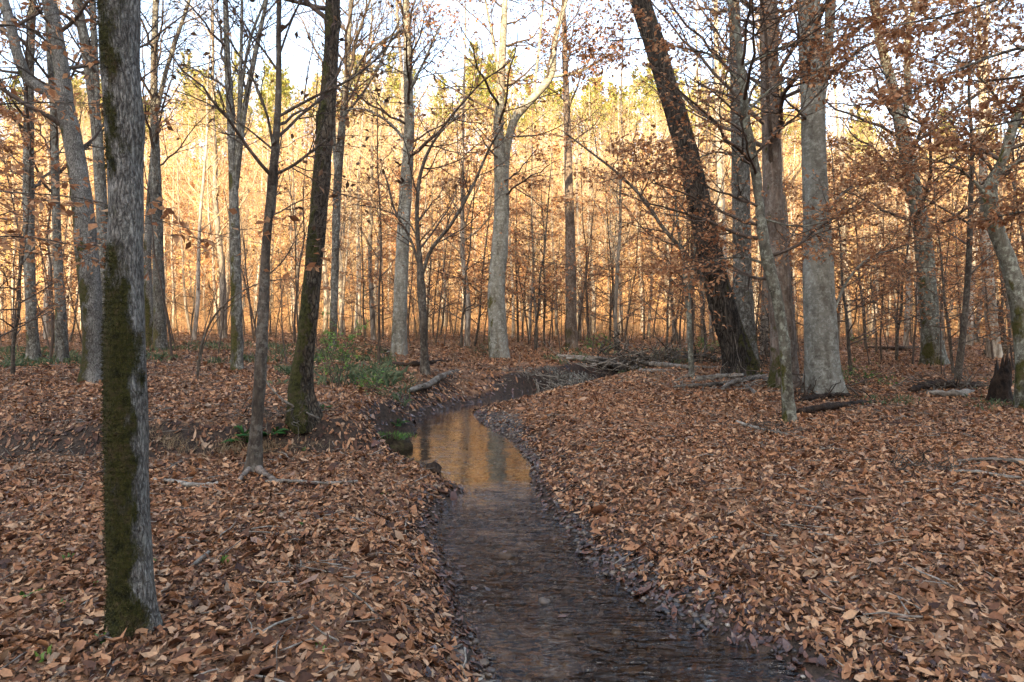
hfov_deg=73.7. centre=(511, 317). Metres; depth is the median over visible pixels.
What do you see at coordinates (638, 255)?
hillside tree
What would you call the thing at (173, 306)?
hillside tree
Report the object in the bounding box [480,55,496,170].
pine tree
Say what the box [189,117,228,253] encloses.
hillside tree
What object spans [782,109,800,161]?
pine tree
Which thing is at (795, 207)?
hillside tree
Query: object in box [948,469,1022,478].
fallen branch
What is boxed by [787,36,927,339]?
slim tree
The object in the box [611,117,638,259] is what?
hillside tree
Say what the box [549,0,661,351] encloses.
slim tree
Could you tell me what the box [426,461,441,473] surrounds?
clod
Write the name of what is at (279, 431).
fern
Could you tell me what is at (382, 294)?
young beech
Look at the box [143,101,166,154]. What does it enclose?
pine tree
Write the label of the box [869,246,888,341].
bare sapling
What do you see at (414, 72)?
pine tree
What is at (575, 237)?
bare sapling
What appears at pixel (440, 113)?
pine tree
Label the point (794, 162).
hillside tree
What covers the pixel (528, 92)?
pine tree
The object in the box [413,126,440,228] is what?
hillside tree
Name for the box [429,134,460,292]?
hillside tree
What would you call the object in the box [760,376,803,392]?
fallen branch
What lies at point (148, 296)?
slender tree
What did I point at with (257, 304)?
bare sapling
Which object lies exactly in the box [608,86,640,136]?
pine tree
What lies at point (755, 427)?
fallen branch
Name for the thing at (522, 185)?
hillside tree
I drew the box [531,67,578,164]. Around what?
pine tree
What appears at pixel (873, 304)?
bare sapling
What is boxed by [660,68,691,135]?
pine tree
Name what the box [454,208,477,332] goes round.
bare sapling
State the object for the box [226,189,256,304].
bare sapling
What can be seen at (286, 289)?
bare sapling
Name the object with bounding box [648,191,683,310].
hillside tree
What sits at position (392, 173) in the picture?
hillside tree
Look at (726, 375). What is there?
fallen branch
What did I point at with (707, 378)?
brush
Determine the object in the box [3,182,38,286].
hillside tree
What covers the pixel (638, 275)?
young beech
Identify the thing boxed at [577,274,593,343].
bare sapling
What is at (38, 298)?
bare sapling
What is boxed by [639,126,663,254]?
hillside tree
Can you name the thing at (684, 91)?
pine tree
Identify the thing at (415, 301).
bare sapling
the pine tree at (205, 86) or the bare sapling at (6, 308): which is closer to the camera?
the bare sapling at (6, 308)
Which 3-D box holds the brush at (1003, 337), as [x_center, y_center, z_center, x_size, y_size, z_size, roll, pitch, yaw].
[15.416,0.754,21.003,2.629,0.926,1.673,0,0,0]
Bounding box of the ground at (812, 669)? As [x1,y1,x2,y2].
[0,161,1023,681]
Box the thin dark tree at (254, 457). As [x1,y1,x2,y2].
[88,0,482,474]
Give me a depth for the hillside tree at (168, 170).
72.34 m
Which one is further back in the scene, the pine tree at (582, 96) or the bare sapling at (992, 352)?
the pine tree at (582, 96)
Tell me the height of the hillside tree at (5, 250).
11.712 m
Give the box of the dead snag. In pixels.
[997,301,1009,353]
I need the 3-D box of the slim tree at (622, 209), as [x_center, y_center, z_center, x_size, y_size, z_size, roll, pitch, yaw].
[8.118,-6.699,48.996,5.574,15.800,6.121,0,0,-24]
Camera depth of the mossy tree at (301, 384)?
8.07 m
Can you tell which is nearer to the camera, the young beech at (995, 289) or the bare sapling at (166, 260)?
the young beech at (995, 289)
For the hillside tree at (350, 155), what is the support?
on the ground at (812, 669)
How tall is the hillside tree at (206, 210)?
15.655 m
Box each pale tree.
[682,0,757,271]
[912,0,1023,357]
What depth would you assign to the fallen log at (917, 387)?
12.77 m
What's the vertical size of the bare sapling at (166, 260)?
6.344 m
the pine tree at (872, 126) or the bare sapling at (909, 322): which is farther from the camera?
the pine tree at (872, 126)
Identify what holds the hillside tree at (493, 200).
on the ground at (812, 669)
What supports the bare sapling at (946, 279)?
on the ground at (812, 669)
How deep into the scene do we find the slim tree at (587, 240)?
41.15 m
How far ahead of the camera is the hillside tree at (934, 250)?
48.15 m
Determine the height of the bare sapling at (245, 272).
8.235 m
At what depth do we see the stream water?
5.35 m
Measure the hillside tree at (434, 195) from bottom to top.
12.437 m
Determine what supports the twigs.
on the ground at (812, 669)
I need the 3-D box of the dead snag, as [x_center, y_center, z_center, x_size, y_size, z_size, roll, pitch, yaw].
[16.101,0.388,22.352,0.438,1.924,0.211,0,0,0]
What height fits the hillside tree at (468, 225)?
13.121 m
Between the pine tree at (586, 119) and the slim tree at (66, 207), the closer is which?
the slim tree at (66, 207)
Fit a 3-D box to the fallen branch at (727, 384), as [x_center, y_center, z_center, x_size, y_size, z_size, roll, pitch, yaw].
[4.534,1.244,13.889,0.599,0.181,3.213,0,0,35]
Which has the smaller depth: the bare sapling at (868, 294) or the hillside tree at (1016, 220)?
the bare sapling at (868, 294)
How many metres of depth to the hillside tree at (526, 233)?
58.64 m
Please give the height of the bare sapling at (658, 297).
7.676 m
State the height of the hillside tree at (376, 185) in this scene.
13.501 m
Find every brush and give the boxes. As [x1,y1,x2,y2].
[0,418,101,464]
[216,373,341,440]
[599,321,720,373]
[652,330,776,391]
[726,409,801,436]
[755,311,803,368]
[794,373,870,400]
[866,433,973,475]
[878,350,992,396]
[980,336,1013,356]
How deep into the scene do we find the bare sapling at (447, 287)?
34.61 m
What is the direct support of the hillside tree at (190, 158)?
on the ground at (812, 669)
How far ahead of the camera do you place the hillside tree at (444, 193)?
51.02 m
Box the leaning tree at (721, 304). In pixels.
[630,0,764,376]
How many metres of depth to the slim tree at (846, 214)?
36.95 m
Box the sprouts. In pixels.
[19,359,504,662]
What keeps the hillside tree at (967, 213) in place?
on the ground at (812, 669)
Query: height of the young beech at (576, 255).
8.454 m
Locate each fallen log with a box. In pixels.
[381,359,458,366]
[407,369,457,392]
[557,354,614,360]
[565,357,682,371]
[636,359,717,369]
[796,397,896,413]
[799,392,849,402]
[868,346,918,350]
[907,379,980,391]
[926,389,974,397]
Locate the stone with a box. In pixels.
[539,597,550,606]
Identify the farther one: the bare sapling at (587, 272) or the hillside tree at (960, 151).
the hillside tree at (960, 151)
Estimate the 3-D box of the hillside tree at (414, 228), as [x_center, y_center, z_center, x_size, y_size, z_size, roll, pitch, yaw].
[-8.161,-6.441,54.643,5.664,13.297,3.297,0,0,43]
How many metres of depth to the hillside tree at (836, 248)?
56.43 m
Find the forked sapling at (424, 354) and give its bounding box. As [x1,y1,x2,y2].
[329,55,532,376]
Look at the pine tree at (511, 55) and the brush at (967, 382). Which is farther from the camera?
the pine tree at (511, 55)
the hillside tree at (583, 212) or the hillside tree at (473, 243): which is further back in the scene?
the hillside tree at (583, 212)
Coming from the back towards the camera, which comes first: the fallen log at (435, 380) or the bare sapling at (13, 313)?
the bare sapling at (13, 313)
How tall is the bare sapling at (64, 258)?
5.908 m
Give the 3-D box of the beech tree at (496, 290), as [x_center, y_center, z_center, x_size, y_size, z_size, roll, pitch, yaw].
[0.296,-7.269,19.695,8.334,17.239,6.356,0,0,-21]
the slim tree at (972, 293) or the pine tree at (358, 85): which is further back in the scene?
the pine tree at (358, 85)
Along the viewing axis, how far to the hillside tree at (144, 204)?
62.54 m
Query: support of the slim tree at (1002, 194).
on the ground at (812, 669)
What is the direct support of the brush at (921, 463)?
on the ground at (812, 669)
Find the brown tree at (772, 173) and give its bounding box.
[602,0,954,388]
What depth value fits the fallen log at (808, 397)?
11.57 m
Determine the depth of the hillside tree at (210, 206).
61.97 m
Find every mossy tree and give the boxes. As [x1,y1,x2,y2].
[93,0,163,641]
[246,0,386,433]
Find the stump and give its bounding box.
[986,350,1012,403]
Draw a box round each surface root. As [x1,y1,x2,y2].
[236,466,250,483]
[255,465,276,479]
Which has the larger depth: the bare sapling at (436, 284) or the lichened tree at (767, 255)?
the bare sapling at (436, 284)
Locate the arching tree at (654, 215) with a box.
[530,81,762,294]
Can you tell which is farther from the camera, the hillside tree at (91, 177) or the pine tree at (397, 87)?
the pine tree at (397, 87)
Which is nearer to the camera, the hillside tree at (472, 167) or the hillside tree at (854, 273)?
the hillside tree at (854, 273)
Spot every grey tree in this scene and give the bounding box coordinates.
[0,0,192,318]
[645,0,797,363]
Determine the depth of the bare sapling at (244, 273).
33.13 m
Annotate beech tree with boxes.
[289,0,544,356]
[386,0,641,358]
[706,0,1022,401]
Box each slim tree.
[0,0,101,337]
[0,40,95,338]
[12,90,93,316]
[22,95,107,260]
[37,157,93,329]
[39,104,95,329]
[144,0,301,341]
[144,103,227,332]
[159,0,286,338]
[161,72,265,334]
[194,77,269,258]
[202,109,260,313]
[204,165,276,320]
[205,59,308,283]
[212,133,287,303]
[223,75,332,319]
[280,49,373,334]
[284,54,378,333]
[297,87,396,329]
[299,173,351,325]
[305,105,388,336]
[308,0,455,339]
[309,23,398,334]
[309,126,376,328]
[311,0,470,222]
[331,133,395,330]
[345,56,400,330]
[398,104,469,329]
[414,0,518,345]
[471,192,520,287]
[472,55,558,338]
[475,58,592,347]
[508,106,577,340]
[509,112,564,329]
[511,95,588,335]
[515,21,631,340]
[535,100,598,308]
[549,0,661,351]
[554,87,661,268]
[556,144,632,336]
[559,55,635,331]
[581,70,650,331]
[589,123,648,324]
[613,122,675,338]
[622,0,744,343]
[629,111,713,340]
[648,83,730,325]
[653,22,786,287]
[665,20,792,254]
[671,90,730,339]
[680,62,751,338]
[686,0,893,348]
[704,3,800,354]
[724,127,800,260]
[731,90,798,326]
[787,1,879,338]
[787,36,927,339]
[826,1,973,345]
[827,139,879,280]
[830,85,916,334]
[833,0,975,342]
[848,111,903,332]
[850,65,1002,341]
[856,140,929,335]
[873,94,923,317]
[875,186,910,307]
[896,0,1023,341]
[922,0,1023,345]
[937,0,1023,343]
[998,140,1023,265]
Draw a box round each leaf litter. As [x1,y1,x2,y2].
[0,306,1023,681]
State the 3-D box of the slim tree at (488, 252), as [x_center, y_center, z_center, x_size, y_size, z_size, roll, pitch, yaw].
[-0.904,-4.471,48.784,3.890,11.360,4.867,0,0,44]
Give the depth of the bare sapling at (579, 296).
24.54 m
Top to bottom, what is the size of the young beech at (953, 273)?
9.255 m
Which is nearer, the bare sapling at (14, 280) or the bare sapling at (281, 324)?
the bare sapling at (281, 324)
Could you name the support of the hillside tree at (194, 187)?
on the ground at (812, 669)
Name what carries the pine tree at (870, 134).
on the ground at (812, 669)
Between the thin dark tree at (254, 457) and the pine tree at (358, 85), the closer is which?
the thin dark tree at (254, 457)
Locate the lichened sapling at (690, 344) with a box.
[614,161,739,377]
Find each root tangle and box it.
[493,356,577,388]
[538,365,601,385]
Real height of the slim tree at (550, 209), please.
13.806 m
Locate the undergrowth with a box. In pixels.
[0,340,1013,410]
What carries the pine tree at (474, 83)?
on the ground at (812, 669)
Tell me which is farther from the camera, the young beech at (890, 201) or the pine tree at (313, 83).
the pine tree at (313, 83)
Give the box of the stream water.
[397,373,805,681]
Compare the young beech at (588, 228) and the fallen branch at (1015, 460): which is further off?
the young beech at (588, 228)
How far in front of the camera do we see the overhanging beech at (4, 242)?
5.64 m
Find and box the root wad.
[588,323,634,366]
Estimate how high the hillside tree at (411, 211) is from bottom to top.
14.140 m
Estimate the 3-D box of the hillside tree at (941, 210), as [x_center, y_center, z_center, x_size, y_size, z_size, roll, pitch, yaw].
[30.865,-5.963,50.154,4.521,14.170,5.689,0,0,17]
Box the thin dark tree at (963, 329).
[826,0,1023,380]
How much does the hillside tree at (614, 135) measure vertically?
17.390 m
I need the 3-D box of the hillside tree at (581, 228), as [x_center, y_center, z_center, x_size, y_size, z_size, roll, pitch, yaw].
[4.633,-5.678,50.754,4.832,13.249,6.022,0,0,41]
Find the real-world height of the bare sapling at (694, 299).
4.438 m
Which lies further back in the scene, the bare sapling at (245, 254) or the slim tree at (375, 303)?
the slim tree at (375, 303)
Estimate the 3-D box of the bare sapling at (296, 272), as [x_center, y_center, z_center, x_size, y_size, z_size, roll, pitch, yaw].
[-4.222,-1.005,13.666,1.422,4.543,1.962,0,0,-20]
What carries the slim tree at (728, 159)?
on the ground at (812, 669)
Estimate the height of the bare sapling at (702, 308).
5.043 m
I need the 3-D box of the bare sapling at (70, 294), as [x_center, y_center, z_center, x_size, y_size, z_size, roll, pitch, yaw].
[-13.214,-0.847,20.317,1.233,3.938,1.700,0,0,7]
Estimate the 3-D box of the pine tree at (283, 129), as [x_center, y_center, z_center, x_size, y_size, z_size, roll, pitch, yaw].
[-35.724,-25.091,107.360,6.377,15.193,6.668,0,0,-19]
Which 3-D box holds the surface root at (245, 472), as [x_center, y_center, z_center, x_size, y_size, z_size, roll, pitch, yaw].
[-2.482,1.446,6.331,0.070,0.073,0.528,0,0,-5]
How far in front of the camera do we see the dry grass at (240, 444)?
7.67 m
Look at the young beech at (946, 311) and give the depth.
15.59 m
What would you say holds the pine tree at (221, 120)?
on the ground at (812, 669)
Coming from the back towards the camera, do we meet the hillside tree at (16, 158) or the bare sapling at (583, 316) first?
the hillside tree at (16, 158)
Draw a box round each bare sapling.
[0,195,50,326]
[0,262,21,324]
[0,278,22,337]
[0,280,22,350]
[1,180,23,339]
[3,239,53,349]
[13,148,54,324]
[23,210,54,344]
[27,99,73,358]
[41,226,81,342]
[51,174,76,345]
[143,127,172,360]
[143,239,184,349]
[164,231,177,291]
[164,264,184,335]
[168,267,185,325]
[178,262,207,334]
[190,284,213,329]
[191,176,274,335]
[193,243,229,346]
[197,234,256,352]
[201,280,217,327]
[205,228,226,329]
[216,150,256,340]
[218,272,230,341]
[225,187,244,332]
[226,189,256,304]
[226,251,254,329]
[248,233,301,364]
[250,252,291,325]
[254,229,278,335]
[257,278,282,334]
[263,152,330,330]
[271,230,294,333]
[275,120,314,342]
[275,230,294,337]
[276,260,299,325]
[320,293,339,328]
[321,250,331,331]
[322,223,344,333]
[325,201,355,348]
[339,198,361,335]
[341,235,358,334]
[341,255,367,335]
[343,79,408,362]
[360,275,368,320]
[382,260,415,345]
[391,244,416,337]
[395,169,429,275]
[407,169,430,336]
[408,230,416,334]
[410,250,419,334]
[412,282,435,336]
[424,240,455,337]
[427,244,437,320]
[428,192,448,337]
[430,260,467,345]
[434,188,467,341]
[436,237,459,333]
[442,196,469,317]
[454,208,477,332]
[506,240,531,320]
[508,195,529,345]
[520,288,544,342]
[535,231,565,346]
[536,256,575,350]
[546,280,578,346]
[548,248,559,336]
[556,255,594,348]
[563,155,598,344]
[565,189,589,278]
[577,163,612,340]
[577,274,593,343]
[582,229,601,341]
[582,244,607,352]
[591,210,623,344]
[598,229,635,340]
[621,185,660,348]
[622,275,645,336]
[622,279,646,340]
[624,249,636,337]
[634,268,658,339]
[653,203,677,333]
[663,126,727,336]
[669,183,689,347]
[674,243,690,343]
[677,231,704,344]
[688,233,706,350]
[742,267,769,332]
[752,194,784,336]
[756,247,802,308]
[792,271,802,355]
[795,269,802,329]
[846,256,889,346]
[846,284,886,363]
[854,226,873,335]
[859,217,879,352]
[863,168,903,360]
[865,232,879,331]
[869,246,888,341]
[876,191,915,328]
[883,236,912,341]
[894,172,950,364]
[899,283,918,345]
[911,204,960,344]
[911,263,963,322]
[914,279,977,374]
[928,192,980,354]
[935,168,980,322]
[939,249,963,312]
[948,185,1015,360]
[974,234,1019,370]
[983,131,1023,270]
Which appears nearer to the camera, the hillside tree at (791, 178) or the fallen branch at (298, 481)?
the fallen branch at (298, 481)
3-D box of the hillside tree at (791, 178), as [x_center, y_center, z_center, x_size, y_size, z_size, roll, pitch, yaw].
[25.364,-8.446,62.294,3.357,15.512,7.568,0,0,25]
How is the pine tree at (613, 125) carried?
on the ground at (812, 669)
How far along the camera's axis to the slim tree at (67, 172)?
36.05 m
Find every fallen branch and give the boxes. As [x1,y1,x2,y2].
[99,631,109,641]
[153,477,217,487]
[190,550,210,565]
[265,478,357,484]
[266,380,319,419]
[672,376,738,387]
[695,373,743,378]
[721,372,767,389]
[735,420,807,435]
[745,384,755,393]
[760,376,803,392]
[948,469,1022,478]
[957,457,1023,462]
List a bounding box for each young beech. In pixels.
[0,23,101,336]
[0,75,170,374]
[0,99,77,321]
[12,198,95,303]
[36,190,94,341]
[53,217,185,316]
[164,199,256,335]
[212,209,304,335]
[269,194,355,320]
[322,168,418,340]
[323,171,443,339]
[355,176,444,315]
[360,163,486,339]
[388,138,552,347]
[410,188,484,334]
[412,156,535,345]
[443,212,543,313]
[451,172,577,341]
[455,132,635,350]
[471,175,588,337]
[472,153,608,345]
[505,171,630,340]
[540,178,670,343]
[545,200,623,315]
[557,140,679,323]
[592,190,684,338]
[609,140,726,345]
[611,134,727,342]
[636,168,766,353]
[666,179,798,311]
[678,132,865,325]
[699,168,762,314]
[730,156,890,330]
[748,132,950,375]
[787,202,854,316]
[789,152,932,350]
[790,179,905,321]
[830,118,1023,359]
[839,164,979,322]
[850,195,954,329]
[858,116,996,323]
[858,164,1023,373]
[897,127,1023,327]
[904,202,983,334]
[917,164,1023,314]
[928,152,1023,343]
[941,81,1023,334]
[941,165,1022,311]
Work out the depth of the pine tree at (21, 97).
122.79 m
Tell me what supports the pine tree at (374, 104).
on the ground at (812, 669)
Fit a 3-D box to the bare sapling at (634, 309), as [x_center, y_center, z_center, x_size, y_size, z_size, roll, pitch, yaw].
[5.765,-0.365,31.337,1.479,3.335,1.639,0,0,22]
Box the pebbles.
[385,406,805,681]
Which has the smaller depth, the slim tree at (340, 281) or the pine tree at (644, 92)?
the slim tree at (340, 281)
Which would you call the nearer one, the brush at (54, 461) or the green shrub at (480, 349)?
the brush at (54, 461)
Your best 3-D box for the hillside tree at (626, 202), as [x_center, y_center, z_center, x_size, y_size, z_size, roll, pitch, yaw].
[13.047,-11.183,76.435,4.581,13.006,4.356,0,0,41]
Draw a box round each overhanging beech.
[0,0,337,290]
[850,0,1023,233]
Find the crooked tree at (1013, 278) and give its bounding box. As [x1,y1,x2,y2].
[801,0,1023,408]
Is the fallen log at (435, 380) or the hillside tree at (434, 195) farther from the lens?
the hillside tree at (434, 195)
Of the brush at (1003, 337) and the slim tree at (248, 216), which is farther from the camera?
the slim tree at (248, 216)
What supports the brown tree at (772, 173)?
on the ground at (812, 669)
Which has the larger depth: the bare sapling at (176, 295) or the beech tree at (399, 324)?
the bare sapling at (176, 295)
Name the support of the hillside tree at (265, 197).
on the ground at (812, 669)
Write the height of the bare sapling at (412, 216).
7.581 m
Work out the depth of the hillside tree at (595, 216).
70.34 m
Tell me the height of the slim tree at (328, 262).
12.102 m
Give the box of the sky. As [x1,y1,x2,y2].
[0,0,1023,199]
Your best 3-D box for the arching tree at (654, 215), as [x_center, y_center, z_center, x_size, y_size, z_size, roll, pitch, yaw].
[2.856,-1.767,14.821,5.006,6.367,2.641,0,0,22]
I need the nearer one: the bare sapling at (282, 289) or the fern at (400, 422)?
the fern at (400, 422)
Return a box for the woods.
[0,67,1022,275]
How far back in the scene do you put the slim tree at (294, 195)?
40.37 m
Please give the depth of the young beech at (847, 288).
31.82 m
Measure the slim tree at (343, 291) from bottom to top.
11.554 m
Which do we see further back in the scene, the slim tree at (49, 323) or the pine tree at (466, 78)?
the pine tree at (466, 78)
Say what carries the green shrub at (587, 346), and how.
on the ground at (812, 669)
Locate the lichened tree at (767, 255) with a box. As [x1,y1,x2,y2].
[544,0,972,422]
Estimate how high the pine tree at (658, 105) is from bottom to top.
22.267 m
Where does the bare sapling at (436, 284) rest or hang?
on the ground at (812, 669)
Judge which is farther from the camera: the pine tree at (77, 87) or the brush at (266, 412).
the pine tree at (77, 87)
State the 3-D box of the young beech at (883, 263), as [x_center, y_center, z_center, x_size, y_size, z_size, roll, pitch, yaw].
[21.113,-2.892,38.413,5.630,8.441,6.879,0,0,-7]
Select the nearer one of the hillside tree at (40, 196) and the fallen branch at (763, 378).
the fallen branch at (763, 378)
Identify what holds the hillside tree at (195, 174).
on the ground at (812, 669)
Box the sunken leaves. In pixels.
[410,411,780,681]
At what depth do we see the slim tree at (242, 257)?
41.03 m
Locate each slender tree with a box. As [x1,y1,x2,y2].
[0,0,91,360]
[0,0,142,363]
[105,62,176,347]
[521,0,626,349]
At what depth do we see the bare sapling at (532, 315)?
26.79 m
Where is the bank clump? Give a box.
[378,430,417,455]
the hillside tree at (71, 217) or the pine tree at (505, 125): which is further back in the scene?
the pine tree at (505, 125)
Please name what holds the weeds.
on the ground at (812, 669)
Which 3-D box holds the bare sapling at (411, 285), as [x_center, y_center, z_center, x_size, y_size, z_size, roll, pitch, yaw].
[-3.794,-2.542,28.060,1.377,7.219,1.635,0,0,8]
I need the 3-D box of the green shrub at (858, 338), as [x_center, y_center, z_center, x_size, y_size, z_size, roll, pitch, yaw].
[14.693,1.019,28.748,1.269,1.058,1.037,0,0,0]
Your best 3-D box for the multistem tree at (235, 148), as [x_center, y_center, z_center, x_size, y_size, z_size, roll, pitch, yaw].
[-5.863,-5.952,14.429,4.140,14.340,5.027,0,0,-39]
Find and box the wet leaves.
[353,359,1015,681]
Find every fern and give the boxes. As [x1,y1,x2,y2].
[221,425,265,442]
[263,426,287,435]
[392,419,409,425]
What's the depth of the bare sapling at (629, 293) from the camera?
38.08 m
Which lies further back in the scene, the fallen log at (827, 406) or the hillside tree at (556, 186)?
the hillside tree at (556, 186)
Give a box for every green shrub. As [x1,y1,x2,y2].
[314,310,368,388]
[351,368,384,391]
[469,340,487,355]
[580,333,612,351]
[695,336,718,351]
[842,353,903,385]
[850,330,873,344]
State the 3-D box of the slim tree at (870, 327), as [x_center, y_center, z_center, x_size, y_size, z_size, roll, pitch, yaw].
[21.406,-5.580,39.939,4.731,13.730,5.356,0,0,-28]
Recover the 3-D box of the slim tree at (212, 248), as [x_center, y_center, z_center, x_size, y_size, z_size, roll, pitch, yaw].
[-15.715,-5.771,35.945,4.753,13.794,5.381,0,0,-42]
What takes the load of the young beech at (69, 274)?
on the ground at (812, 669)
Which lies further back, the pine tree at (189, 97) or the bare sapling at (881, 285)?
the pine tree at (189, 97)
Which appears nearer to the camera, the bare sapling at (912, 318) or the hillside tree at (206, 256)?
the bare sapling at (912, 318)
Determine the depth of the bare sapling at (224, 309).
25.45 m
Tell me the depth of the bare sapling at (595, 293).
22.50 m
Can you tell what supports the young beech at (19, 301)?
on the ground at (812, 669)
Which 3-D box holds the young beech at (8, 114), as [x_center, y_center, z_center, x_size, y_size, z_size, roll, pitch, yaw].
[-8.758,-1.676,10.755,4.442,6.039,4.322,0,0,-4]
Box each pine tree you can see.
[1,74,23,132]
[44,75,87,116]
[76,94,100,137]
[80,79,103,136]
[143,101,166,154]
[167,69,225,145]
[169,51,192,128]
[173,83,215,187]
[181,70,202,163]
[185,67,218,167]
[188,95,226,158]
[218,83,243,129]
[223,50,258,106]
[242,101,259,142]
[245,90,288,164]
[246,60,287,111]
[252,71,294,130]
[265,113,304,203]
[266,66,298,109]
[281,79,306,176]
[292,73,321,122]
[337,53,379,133]
[351,75,390,137]
[363,105,395,146]
[375,73,413,122]
[377,51,413,141]
[381,68,413,141]
[412,67,429,118]
[424,95,459,155]
[426,74,455,163]
[439,102,461,161]
[442,57,490,163]
[449,40,491,111]
[454,59,493,149]
[476,62,506,185]
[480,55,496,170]
[482,52,496,135]
[484,78,523,136]
[490,48,528,167]
[504,98,545,155]
[510,74,545,141]
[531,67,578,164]
[537,74,562,129]
[543,81,584,145]
[550,90,581,128]
[570,76,624,206]
[571,98,606,153]
[575,82,600,124]
[577,77,614,151]
[581,70,609,148]
[599,81,633,124]
[599,111,627,154]
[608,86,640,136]
[622,66,642,128]
[623,74,656,140]
[628,70,665,135]
[633,58,654,117]
[633,85,687,139]
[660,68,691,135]
[679,79,693,104]
[685,75,729,147]
[701,58,729,109]
[750,78,760,138]
[752,84,797,148]
[782,102,801,167]
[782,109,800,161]
[835,123,880,189]
[836,107,881,157]
[845,109,885,225]
[847,117,882,189]
[924,123,955,183]
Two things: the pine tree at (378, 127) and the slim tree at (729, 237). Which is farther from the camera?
the pine tree at (378, 127)
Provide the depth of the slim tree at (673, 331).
32.62 m
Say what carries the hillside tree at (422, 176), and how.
on the ground at (812, 669)
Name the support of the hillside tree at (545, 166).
on the ground at (812, 669)
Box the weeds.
[0,275,1014,382]
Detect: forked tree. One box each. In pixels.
[0,0,223,382]
[97,0,243,350]
[757,0,1023,365]
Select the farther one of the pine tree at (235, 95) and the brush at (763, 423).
the pine tree at (235, 95)
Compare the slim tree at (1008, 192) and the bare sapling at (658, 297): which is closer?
the bare sapling at (658, 297)
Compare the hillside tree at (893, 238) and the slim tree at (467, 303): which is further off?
the hillside tree at (893, 238)
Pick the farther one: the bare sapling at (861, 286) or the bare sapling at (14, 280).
the bare sapling at (861, 286)
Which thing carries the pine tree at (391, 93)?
on the ground at (812, 669)
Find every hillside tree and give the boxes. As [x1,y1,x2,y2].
[0,121,46,299]
[0,133,44,317]
[0,136,40,311]
[0,143,43,276]
[0,165,45,329]
[0,172,16,279]
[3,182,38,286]
[4,137,42,271]
[7,116,95,286]
[36,150,63,255]
[36,154,95,298]
[37,192,75,290]
[39,127,103,326]
[60,178,94,301]
[62,121,93,297]
[65,107,93,184]
[144,115,190,306]
[144,132,198,290]
[144,139,211,326]
[144,145,185,266]
[144,158,195,282]
[144,165,198,296]
[145,126,205,257]
[161,170,193,257]
[163,145,212,291]
[179,167,229,310]
[183,143,218,245]
[183,170,249,315]
[185,136,221,284]
[187,145,225,295]
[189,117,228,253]
[192,154,254,312]
[208,153,257,306]
[221,118,287,309]
[225,184,282,324]
[239,152,283,240]
[242,114,285,308]
[244,134,277,280]
[248,167,286,253]
[252,155,308,325]
[255,137,289,257]
[260,91,310,311]
[273,96,315,280]
[276,133,307,241]
[282,132,312,255]
[282,140,331,244]
[286,119,352,267]
[288,157,311,273]
[299,162,373,302]
[301,149,367,297]
[306,139,367,268]
[320,199,353,294]
[329,114,375,255]
[330,127,367,305]
[347,143,387,245]
[348,156,391,297]
[354,122,412,268]
[363,134,399,270]
[363,147,417,283]
[364,149,392,253]
[365,174,412,309]
[383,127,420,243]
[384,135,431,240]
[384,157,424,286]
[388,149,457,300]
[388,151,433,294]
[394,166,458,306]
[409,158,457,275]
[411,128,453,266]
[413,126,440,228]
[415,74,478,326]
[428,170,455,316]
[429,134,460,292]
[429,163,454,263]
[430,166,488,311]
[435,142,488,327]
[438,131,471,264]
[450,104,493,289]
[451,117,493,241]
[452,199,486,310]
[458,102,493,253]
[466,153,510,295]
[474,136,529,281]
[487,188,530,320]
[491,201,536,312]
[507,194,529,308]
[510,121,551,304]
[510,139,554,244]
[510,158,550,291]
[513,109,554,269]
[513,166,542,307]
[514,170,561,318]
[521,122,579,275]
[523,144,547,276]
[530,207,564,301]
[537,134,598,280]
[540,153,582,310]
[542,105,585,272]
[546,155,580,238]
[548,153,621,301]
[557,181,585,323]
[573,159,603,286]
[574,120,601,264]
[582,132,645,302]
[582,160,605,266]
[588,124,615,259]
[592,153,626,265]
[597,197,639,274]
[599,118,624,196]
[599,148,647,255]
[601,132,615,261]
[607,193,658,325]
[608,157,645,266]
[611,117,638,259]
[614,182,641,301]
[616,126,665,330]
[626,146,663,254]
[633,144,690,324]
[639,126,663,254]
[647,149,679,295]
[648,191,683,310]
[654,176,684,296]
[672,114,755,291]
[714,158,760,275]
[750,188,762,325]
[751,106,797,289]
[782,109,857,278]
[783,66,846,281]
[783,146,801,305]
[784,165,802,303]
[784,166,802,288]
[785,149,801,268]
[791,162,840,296]
[829,178,855,318]
[830,186,870,322]
[847,189,885,329]
[848,188,875,287]
[852,179,903,318]
[880,195,903,321]
[889,166,942,301]
[897,184,955,304]
[901,146,962,287]
[904,135,966,311]
[932,148,996,309]
[936,148,988,287]
[940,166,968,312]
[942,78,1005,310]
[996,152,1023,298]
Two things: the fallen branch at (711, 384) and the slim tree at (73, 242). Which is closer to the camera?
the fallen branch at (711, 384)
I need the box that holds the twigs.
[0,353,1023,681]
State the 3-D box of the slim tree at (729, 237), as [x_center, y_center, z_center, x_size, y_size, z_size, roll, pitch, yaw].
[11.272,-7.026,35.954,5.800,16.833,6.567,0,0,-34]
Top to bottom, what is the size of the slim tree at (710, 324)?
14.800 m
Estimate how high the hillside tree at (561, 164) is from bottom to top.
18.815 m
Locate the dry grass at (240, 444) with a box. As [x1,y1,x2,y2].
[149,367,805,458]
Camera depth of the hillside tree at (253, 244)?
50.83 m
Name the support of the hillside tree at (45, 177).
on the ground at (812, 669)
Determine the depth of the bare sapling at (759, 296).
20.24 m
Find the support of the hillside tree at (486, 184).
on the ground at (812, 669)
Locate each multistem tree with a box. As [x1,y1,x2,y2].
[150,0,317,370]
[248,0,438,350]
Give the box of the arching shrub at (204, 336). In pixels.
[174,229,305,378]
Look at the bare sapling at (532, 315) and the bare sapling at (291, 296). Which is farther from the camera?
the bare sapling at (291, 296)

